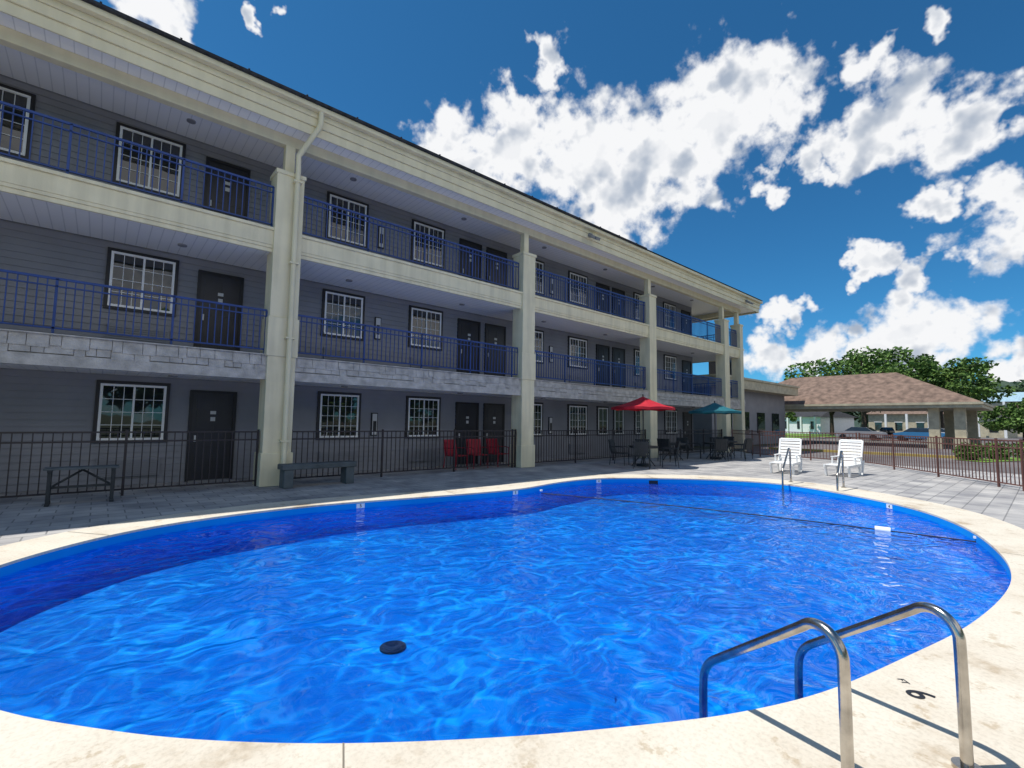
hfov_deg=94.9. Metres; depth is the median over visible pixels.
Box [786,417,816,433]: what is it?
trim columns
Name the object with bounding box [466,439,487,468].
patio chair
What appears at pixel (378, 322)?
wall lights
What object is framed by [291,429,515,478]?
metal fence
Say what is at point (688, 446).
patio chair
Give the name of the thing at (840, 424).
walls
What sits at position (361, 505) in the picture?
depth marker tile
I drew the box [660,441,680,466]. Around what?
patio chair
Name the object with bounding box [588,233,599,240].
floodlight
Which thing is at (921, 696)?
depth marker
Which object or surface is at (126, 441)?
metal fence
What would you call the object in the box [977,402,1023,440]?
oak tree
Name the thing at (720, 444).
patio chair
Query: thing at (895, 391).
entrance canopy
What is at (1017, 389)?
distant trees
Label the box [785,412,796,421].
crepe myrtle tree
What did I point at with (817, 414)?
roof
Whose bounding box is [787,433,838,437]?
lawn
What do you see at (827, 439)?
kerb
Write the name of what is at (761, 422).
windows
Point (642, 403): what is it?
patio umbrella
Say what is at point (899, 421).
tan storefront
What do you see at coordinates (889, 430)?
parked car
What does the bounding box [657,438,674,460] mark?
patio chair
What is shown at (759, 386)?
fascia
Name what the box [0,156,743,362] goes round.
cream balcony band
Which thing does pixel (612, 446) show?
patio chair
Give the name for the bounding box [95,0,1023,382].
sky
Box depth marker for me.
[897,678,935,698]
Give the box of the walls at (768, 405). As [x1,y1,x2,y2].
[693,387,785,446]
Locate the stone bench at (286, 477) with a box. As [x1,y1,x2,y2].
[277,461,356,488]
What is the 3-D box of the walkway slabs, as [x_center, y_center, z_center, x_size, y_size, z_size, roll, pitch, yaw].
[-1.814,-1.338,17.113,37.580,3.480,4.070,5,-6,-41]
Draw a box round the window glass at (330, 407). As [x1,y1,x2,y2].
[0,90,675,437]
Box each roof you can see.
[82,0,761,300]
[785,412,857,417]
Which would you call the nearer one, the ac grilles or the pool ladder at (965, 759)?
the pool ladder at (965, 759)
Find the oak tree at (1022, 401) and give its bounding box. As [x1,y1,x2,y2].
[1018,397,1023,408]
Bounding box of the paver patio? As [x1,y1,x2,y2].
[0,449,1023,545]
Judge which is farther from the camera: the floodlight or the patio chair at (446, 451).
the floodlight
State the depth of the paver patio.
11.14 m
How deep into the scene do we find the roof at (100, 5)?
11.37 m
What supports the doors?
attached to the black trim
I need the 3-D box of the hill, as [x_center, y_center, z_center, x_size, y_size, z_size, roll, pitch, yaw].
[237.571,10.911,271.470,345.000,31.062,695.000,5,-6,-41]
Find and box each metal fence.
[0,429,259,497]
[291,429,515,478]
[534,429,645,462]
[657,429,721,454]
[732,429,857,461]
[858,433,1023,490]
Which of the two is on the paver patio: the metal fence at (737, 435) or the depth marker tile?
the metal fence at (737, 435)
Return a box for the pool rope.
[540,490,975,541]
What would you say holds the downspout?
attached to the columns at (271, 396)
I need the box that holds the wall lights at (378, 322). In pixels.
[193,181,687,441]
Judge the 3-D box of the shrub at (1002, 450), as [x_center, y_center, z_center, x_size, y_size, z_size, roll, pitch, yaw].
[23.919,3.293,23.120,1.373,0.978,1.311,5,-6,-41]
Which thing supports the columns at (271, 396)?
on the paver patio
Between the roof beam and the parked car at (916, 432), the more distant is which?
the parked car at (916, 432)
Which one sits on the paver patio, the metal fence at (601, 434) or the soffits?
the metal fence at (601, 434)
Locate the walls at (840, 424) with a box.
[785,417,853,433]
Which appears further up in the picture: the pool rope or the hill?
the hill
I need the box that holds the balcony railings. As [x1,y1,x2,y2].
[0,101,737,397]
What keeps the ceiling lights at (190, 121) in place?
attached to the soffits
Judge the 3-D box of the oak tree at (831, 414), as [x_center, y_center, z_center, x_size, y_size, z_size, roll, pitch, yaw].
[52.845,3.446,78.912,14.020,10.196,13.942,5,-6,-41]
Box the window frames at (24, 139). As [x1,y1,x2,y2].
[0,86,676,439]
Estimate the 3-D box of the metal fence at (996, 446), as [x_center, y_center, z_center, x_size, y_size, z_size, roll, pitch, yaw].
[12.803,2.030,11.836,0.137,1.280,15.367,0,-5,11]
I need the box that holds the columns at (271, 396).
[252,145,745,486]
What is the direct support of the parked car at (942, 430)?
on the parking lot
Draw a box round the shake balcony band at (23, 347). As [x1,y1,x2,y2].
[0,328,745,409]
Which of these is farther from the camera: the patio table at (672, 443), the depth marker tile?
the patio table at (672, 443)
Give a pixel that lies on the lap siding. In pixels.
(32, 400)
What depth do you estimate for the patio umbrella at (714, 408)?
20.69 m
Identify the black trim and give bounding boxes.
[0,83,691,481]
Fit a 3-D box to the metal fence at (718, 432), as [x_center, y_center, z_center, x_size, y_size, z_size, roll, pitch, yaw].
[9.060,2.923,23.769,6.824,1.280,0.044,5,-6,-41]
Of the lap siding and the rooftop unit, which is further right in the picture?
the rooftop unit
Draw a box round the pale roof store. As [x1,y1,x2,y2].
[981,392,1023,436]
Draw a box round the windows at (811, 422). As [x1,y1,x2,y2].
[785,421,813,428]
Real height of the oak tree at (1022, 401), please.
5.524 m
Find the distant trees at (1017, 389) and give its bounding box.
[843,380,1023,426]
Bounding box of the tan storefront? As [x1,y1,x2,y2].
[866,407,1017,437]
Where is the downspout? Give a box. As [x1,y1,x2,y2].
[279,111,323,463]
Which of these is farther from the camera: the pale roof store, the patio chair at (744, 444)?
the pale roof store
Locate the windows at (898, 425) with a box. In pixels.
[875,422,997,431]
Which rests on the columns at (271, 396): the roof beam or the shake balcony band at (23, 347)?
the roof beam
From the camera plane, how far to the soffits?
11.82 m
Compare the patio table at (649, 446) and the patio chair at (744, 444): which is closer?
the patio table at (649, 446)
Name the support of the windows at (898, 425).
in the tan storefront
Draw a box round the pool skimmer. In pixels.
[648,480,658,484]
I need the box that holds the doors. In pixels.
[188,161,691,480]
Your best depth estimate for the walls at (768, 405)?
36.91 m
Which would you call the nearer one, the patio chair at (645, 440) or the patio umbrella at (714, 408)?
the patio chair at (645, 440)
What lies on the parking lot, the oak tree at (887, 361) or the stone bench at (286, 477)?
the oak tree at (887, 361)
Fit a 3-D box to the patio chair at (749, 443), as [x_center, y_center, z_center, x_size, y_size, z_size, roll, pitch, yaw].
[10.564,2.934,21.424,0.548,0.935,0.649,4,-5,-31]
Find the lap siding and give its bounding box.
[0,74,693,492]
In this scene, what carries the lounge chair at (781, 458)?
on the paver patio
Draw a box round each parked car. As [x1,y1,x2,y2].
[836,427,887,440]
[879,427,894,434]
[893,428,944,440]
[913,428,944,439]
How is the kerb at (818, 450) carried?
on the parking lot
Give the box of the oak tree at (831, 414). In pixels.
[784,376,842,434]
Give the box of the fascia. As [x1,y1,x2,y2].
[693,374,799,395]
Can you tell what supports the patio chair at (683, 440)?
on the paver patio
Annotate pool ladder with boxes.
[699,602,981,767]
[782,448,845,505]
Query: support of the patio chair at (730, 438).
on the paver patio
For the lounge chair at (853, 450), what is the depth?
15.18 m
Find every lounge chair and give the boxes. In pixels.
[769,438,802,474]
[823,439,864,476]
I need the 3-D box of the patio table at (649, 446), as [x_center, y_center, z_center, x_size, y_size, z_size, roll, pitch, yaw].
[4.753,2.608,17.003,1.040,0.741,1.040,5,-6,-41]
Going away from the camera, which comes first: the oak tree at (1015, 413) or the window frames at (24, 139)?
the window frames at (24, 139)
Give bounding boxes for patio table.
[629,445,657,466]
[663,442,685,459]
[703,442,727,459]
[717,441,737,455]
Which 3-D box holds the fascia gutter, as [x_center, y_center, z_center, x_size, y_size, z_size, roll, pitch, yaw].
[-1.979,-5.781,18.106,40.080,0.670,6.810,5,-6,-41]
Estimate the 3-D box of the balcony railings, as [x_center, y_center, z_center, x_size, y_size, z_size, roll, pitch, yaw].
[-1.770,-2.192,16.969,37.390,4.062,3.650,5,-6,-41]
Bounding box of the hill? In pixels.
[853,380,1023,426]
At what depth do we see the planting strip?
22.49 m
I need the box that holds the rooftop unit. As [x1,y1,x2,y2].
[709,360,731,374]
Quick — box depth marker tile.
[356,503,364,507]
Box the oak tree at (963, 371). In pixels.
[902,357,1015,427]
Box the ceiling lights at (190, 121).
[168,118,694,407]
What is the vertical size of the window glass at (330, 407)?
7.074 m
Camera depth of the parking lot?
26.63 m
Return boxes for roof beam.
[0,25,740,320]
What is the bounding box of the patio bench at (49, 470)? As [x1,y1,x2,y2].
[43,464,119,506]
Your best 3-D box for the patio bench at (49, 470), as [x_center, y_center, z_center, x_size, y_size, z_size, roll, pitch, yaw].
[-7.681,1.794,8.392,1.000,0.635,0.400,5,-6,-41]
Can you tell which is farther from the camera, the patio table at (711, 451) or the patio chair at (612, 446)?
the patio table at (711, 451)
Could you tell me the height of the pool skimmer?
0.150 m
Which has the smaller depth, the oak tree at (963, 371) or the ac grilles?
the ac grilles
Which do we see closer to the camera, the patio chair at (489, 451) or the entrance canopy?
the patio chair at (489, 451)
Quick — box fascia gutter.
[0,0,762,322]
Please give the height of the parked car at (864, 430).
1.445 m
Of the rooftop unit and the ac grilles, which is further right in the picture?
the rooftop unit
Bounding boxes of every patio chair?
[443,439,467,469]
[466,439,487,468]
[486,439,508,466]
[608,439,628,465]
[633,441,650,469]
[635,439,649,463]
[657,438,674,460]
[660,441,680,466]
[669,437,687,459]
[686,437,700,458]
[709,437,722,457]
[712,439,728,460]
[719,436,733,454]
[731,439,746,460]
[734,438,752,458]
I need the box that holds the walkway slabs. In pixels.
[3,219,688,356]
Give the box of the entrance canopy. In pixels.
[779,372,994,448]
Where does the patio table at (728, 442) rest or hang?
on the paver patio
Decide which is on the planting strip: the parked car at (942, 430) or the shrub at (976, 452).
the shrub at (976, 452)
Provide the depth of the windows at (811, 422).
87.71 m
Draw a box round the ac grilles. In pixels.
[95,323,676,477]
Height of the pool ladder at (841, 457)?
1.482 m
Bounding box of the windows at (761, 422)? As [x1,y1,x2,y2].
[731,412,779,432]
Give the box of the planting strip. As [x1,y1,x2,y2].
[954,457,1019,461]
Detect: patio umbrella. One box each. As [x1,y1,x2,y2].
[611,394,674,466]
[689,401,741,458]
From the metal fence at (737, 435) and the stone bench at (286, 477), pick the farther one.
the metal fence at (737, 435)
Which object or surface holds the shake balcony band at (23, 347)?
on the walkway slabs
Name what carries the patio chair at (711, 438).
on the paver patio
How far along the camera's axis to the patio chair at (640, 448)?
15.90 m
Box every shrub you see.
[952,442,988,459]
[985,442,1016,459]
[1010,442,1023,457]
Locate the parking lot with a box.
[747,436,1022,473]
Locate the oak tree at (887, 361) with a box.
[783,346,951,426]
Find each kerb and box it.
[769,447,956,458]
[801,437,1013,446]
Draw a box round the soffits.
[0,12,753,408]
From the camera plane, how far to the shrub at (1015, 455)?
24.28 m

